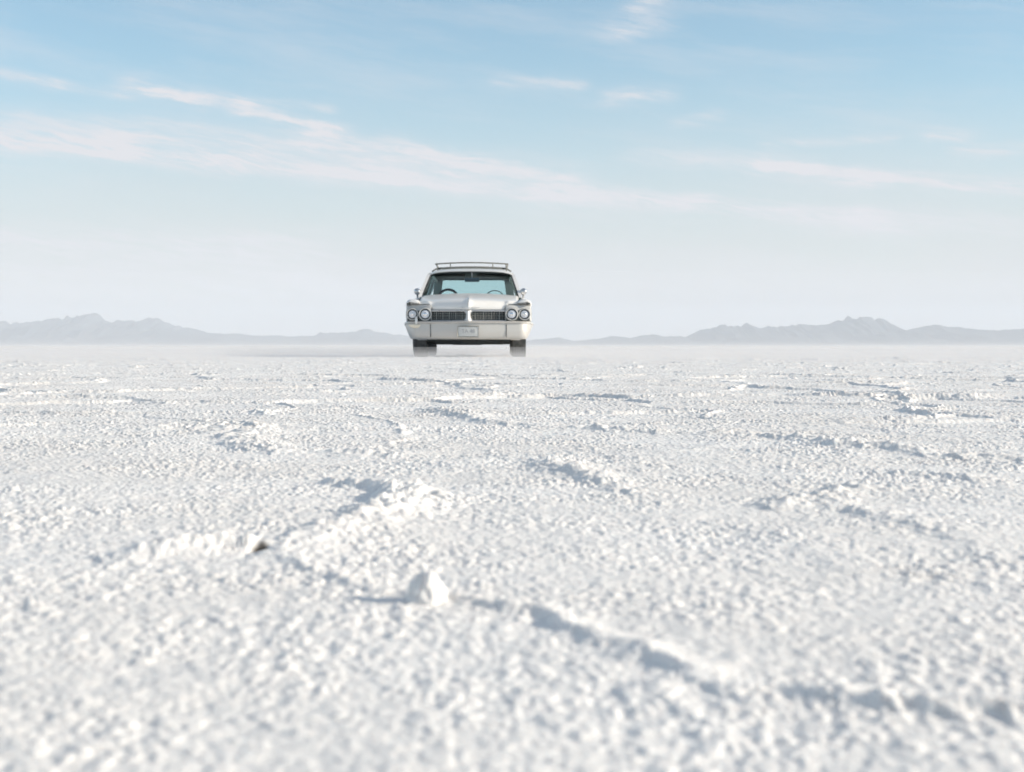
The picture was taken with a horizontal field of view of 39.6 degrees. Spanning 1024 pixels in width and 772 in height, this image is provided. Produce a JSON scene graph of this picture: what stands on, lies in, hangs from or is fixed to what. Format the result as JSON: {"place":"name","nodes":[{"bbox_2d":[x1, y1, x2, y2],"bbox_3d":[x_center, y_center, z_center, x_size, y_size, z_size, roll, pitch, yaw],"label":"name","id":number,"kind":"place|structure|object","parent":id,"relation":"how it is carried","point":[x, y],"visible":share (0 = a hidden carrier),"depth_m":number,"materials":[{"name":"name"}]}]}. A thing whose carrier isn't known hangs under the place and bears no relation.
{"place":"outdoors","nodes":[
{"label":"outdoors","id":0,"kind":"place"},
{"bbox_2d":[0,313,482,345],"bbox_3d":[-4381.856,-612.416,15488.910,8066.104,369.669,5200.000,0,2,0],"label":"mountains","id":1,"kind":"structure","parent":0,"point":[93,329],"depth_m":14346.10,"materials":[{"name":"grey stone"}]},
{"bbox_2d":[0,346,1023,771],"bbox_3d":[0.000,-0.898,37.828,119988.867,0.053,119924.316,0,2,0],"label":"salt flat","id":2,"kind":"structure","parent":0,"point":[700,558],"depth_m":1.17,"materials":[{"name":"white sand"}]},
{"bbox_2d":[403,568,447,605],"bbox_3d":[-0.059,0.148,0.986,0.032,0.045,0.033,-1,2,-40],"label":"salt chunk","id":3,"kind":"object","parent":2,"relation":"on","point":[426,587],"visible":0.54,"depth_m":0.98,"materials":[{"name":"white stone"}]},
{"bbox_2d":[404,262,532,356],"bbox_3d":[-0.702,-1.336,24.586,2.080,1.644,5.412,0,2,-1],"label":"station wagon","id":4,"kind":"object","parent":2,"relation":"on","point":[436,318],"visible":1,"depth_m":22.14,"materials":[{"name":"beige paint"}]},
{"bbox_2d":[0,0,1023,345],"label":"sky","id":5,"kind":"structure","parent":0,"point":[291,168],"materials":[{"name":"blue"}]},
{"bbox_2d":[499,316,1023,345],"bbox_3d":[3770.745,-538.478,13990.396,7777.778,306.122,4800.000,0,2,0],"label":"mountains","id":6,"kind":"structure","parent":0,"point":[859,331],"depth_m":13061.16,"materials":[{"name":"grey stone"}]}
]}

